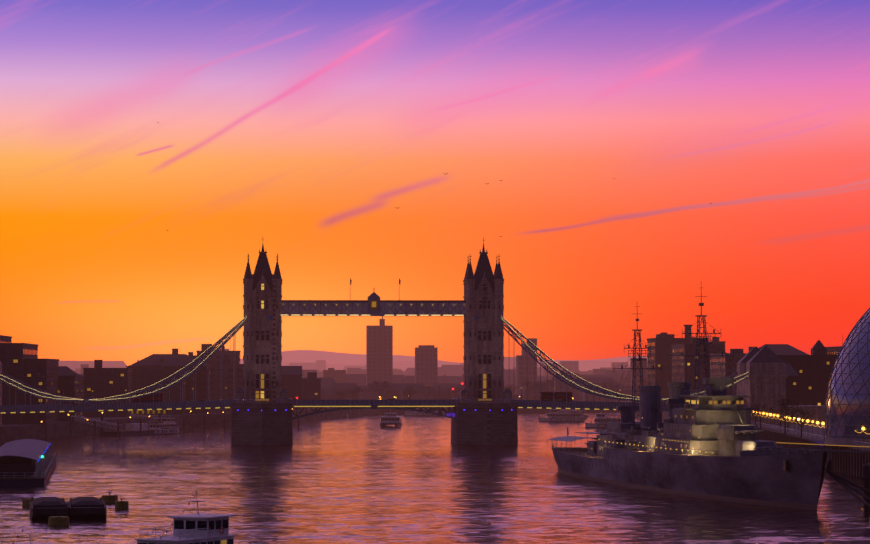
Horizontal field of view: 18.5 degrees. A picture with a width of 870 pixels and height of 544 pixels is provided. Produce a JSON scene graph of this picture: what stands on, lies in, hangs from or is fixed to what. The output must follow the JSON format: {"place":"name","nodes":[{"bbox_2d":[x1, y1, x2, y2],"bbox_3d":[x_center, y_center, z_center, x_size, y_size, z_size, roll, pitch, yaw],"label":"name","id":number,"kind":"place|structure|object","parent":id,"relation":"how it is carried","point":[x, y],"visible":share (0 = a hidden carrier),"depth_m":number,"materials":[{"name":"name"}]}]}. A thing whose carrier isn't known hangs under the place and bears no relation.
{"place":"outdoors","nodes":[
{"label":"outdoors","id":0,"kind":"place"},
{"bbox_2d":[231,244,292,445],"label":"bridge tower","id":1,"kind":"structure","parent":0,"point":[261,417],"depth_m":886.49,"materials":[{"name":"stone"}]},
{"bbox_2d":[265,278,480,319],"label":"high tower bridge walkways","id":2,"kind":"structure","parent":1,"relation":"attached to","point":[373,305],"depth_m":889.45,"materials":[{"name":"white metal"}]},
{"bbox_2d":[0,407,617,442],"bbox_3d":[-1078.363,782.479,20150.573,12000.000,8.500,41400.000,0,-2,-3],"label":"bank ground","id":3,"kind":"structure","parent":0,"point":[14,432],"depth_m":1099.31,"materials":[{"name":"stone"}]},
{"bbox_2d":[0,316,247,426],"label":"suspension span","id":4,"kind":"object","parent":3,"relation":"on","point":[86,405],"visible":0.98,"depth_m":880.08,"materials":[{"name":"grey metal"}]},
{"bbox_2d":[0,335,320,438],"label":"buildings","id":5,"kind":"structure","parent":3,"relation":"on","point":[22,362],"depth_m":1088.28,"materials":[{"name":"brick"}]},
{"bbox_2d":[25,383,635,421],"bbox_3d":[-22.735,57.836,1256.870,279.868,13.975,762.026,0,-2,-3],"label":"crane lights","id":6,"kind":"object","parent":3,"relation":"on","point":[545,396],"visible":0.54,"depth_m":888.47,"materials":[{"name":"yellow metal"}]},
{"bbox_2d":[366,381,389,399],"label":"tree","id":7,"kind":"object","parent":3,"relation":"on","point":[373,386],"visible":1,"depth_m":1518.39,"materials":[{"name":"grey plant"}]},
{"bbox_2d":[377,384,392,399],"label":"tree","id":8,"kind":"object","parent":3,"relation":"on","point":[382,391],"visible":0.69,"depth_m":1527.46,"materials":[{"name":"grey plant"}]},
{"bbox_2d":[448,385,463,397],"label":"tree","id":9,"kind":"object","parent":3,"relation":"on","point":[456,391],"visible":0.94,"depth_m":1555.98,"materials":[{"name":"grey plant"}]},
{"bbox_2d":[505,383,517,393],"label":"tree","id":10,"kind":"object","parent":3,"relation":"on","point":[511,387],"visible":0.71,"depth_m":1585.56,"materials":[{"name":"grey plant"}]},
{"bbox_2d":[585,382,605,401],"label":"tree","id":11,"kind":"object","parent":3,"relation":"on","point":[594,389],"visible":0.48,"depth_m":1591.89,"materials":[{"name":"grey plant"}]},
{"bbox_2d":[599,379,621,401],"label":"tree","id":12,"kind":"object","parent":3,"relation":"on","point":[611,382],"visible":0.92,"depth_m":1592.78,"materials":[{"name":"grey plant"}]},
{"bbox_2d":[59,316,646,401],"bbox_3d":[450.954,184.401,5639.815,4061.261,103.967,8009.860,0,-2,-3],"label":"distant skyline","id":13,"kind":"structure","parent":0,"point":[379,362],"depth_m":1996.34,"materials":[{"name":"concrete"}]},
{"bbox_2d":[0,412,869,543],"bbox_3d":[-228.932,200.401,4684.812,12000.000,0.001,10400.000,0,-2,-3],"label":"river","id":14,"kind":"structure","parent":0,"point":[370,480],"depth_m":513.39,"materials":[{"name":"purple liquid"}]},
{"bbox_2d":[22,490,128,525],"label":"barges","id":15,"kind":"object","parent":14,"relation":"on","point":[55,511],"visible":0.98,"depth_m":430.09,"materials":[{"name":"metal"}]},
{"bbox_2d":[0,413,160,486],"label":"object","id":16,"kind":"structure","parent":14,"relation":"on","point":[27,462],"depth_m":594.26,"materials":[{"name":"grey"}]},
{"bbox_2d":[149,415,188,434],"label":"boat","id":17,"kind":"object","parent":14,"relation":"on","point":[168,426],"visible":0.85,"depth_m":1023.85,"materials":[{"name":"white paint"}]},
{"bbox_2d":[135,491,238,543],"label":"party boat","id":18,"kind":"object","parent":14,"relation":"on","point":[198,528],"visible":1,"depth_m":281.82,"materials":[{"name":"white paint"}]},
{"bbox_2d":[380,409,401,426],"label":"boat","id":19,"kind":"object","parent":14,"relation":"in","point":[390,418],"visible":1,"depth_m":1164.92,"materials":[{"name":"white"}]},
{"bbox_2d":[399,407,446,415],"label":"moored boat","id":20,"kind":"object","parent":14,"relation":"on","point":[411,413],"visible":0.29,"depth_m":1450.88,"materials":[{"name":"white paint"}]},
{"bbox_2d":[530,409,584,421],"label":"moored cruiser","id":21,"kind":"object","parent":14,"relation":"on","point":[554,415],"visible":0.92,"depth_m":1279.95,"materials":[{"name":"white paint"}]},
{"bbox_2d":[560,409,586,418],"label":"moored cruiser","id":22,"kind":"object","parent":14,"relation":"on","point":[583,412],"visible":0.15,"depth_m":1370.30,"materials":[{"name":"white paint"}]},
{"bbox_2d":[580,410,620,427],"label":"moored cruiser","id":23,"kind":"object","parent":14,"relation":"on","point":[600,420],"visible":0.54,"depth_m":1140.28,"materials":[{"name":"white paint"}]},
{"bbox_2d":[548,293,869,510],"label":"warship","id":24,"kind":"object","parent":14,"relation":"on","point":[709,445],"visible":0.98,"depth_m":516.73,"materials":[{"name":"grey metal"}]},
{"bbox_2d":[824,464,869,509],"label":"belfast mooring chains and dolphins","id":25,"kind":"object","parent":14,"relation":"in","point":[838,478],"visible":0.62,"depth_m":458.11,"materials":[{"name":"grey metal"}]},
{"bbox_2d":[0,0,869,365],"label":"sky","id":26,"kind":"structure","parent":0,"point":[610,130],"materials":[{"name":"orange"}]},
{"bbox_2d":[451,237,517,444],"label":"bridge tower","id":27,"kind":"structure","parent":0,"point":[485,416],"depth_m":890.62,"materials":[{"name":"stone"}]},
{"bbox_2d":[618,401,869,476],"bbox_3d":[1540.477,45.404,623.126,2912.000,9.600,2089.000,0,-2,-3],"label":"embankment wall","id":28,"kind":"structure","parent":0,"point":[817,430],"depth_m":785.31,"materials":[{"name":"stone"}]},
{"bbox_2d":[500,316,824,423],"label":"tower bridge side span","id":29,"kind":"object","parent":28,"relation":"on","point":[761,374],"visible":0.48,"depth_m":888.11,"materials":[{"name":"grey metal"}]},
{"bbox_2d":[277,400,470,419],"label":"tower bridge bascules","id":30,"kind":"object","parent":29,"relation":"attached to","point":[439,405],"visible":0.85,"depth_m":884.52,"materials":[{"name":"blue metal"}]},
{"bbox_2d":[647,325,842,405],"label":"buildings","id":31,"kind":"structure","parent":28,"relation":"on","point":[807,378],"depth_m":1141.03,"materials":[{"name":"brick"}]},
{"bbox_2d":[752,403,772,427],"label":"tree","id":32,"kind":"object","parent":28,"relation":"on","point":[757,407],"visible":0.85,"depth_m":814.96,"materials":[{"name":"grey plant"}]},
{"bbox_2d":[770,407,784,429],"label":"tree","id":33,"kind":"object","parent":28,"relation":"on","point":[782,411],"visible":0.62,"depth_m":791.18,"materials":[{"name":"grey plant"}]},
{"bbox_2d":[768,395,794,433],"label":"tree","id":34,"kind":"object","parent":28,"relation":"on","point":[784,404],"visible":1,"depth_m":737.36,"materials":[{"name":"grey plant"}]},
{"bbox_2d":[779,402,803,431],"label":"tree","id":35,"kind":"object","parent":28,"relation":"on","point":[798,407],"visible":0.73,"depth_m":767.48,"materials":[{"name":"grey plant"}]},
{"bbox_2d":[785,408,813,437],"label":"tree","id":36,"kind":"object","parent":28,"relation":"on","point":[797,420],"visible":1,"depth_m":696.64,"materials":[{"name":"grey plant"}]},
{"bbox_2d":[751,410,869,476],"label":"queens walk lamps and railing","id":37,"kind":"object","parent":28,"relation":"on","point":[841,460],"visible":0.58,"depth_m":661.06,"materials":[{"name":"black metal"}]},
{"bbox_2d":[823,308,869,445],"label":"domed glass building","id":38,"kind":"structure","parent":28,"relation":"on","point":[847,410],"depth_m":622.93,"materials":[{"name":"blue glass"}]}
]}

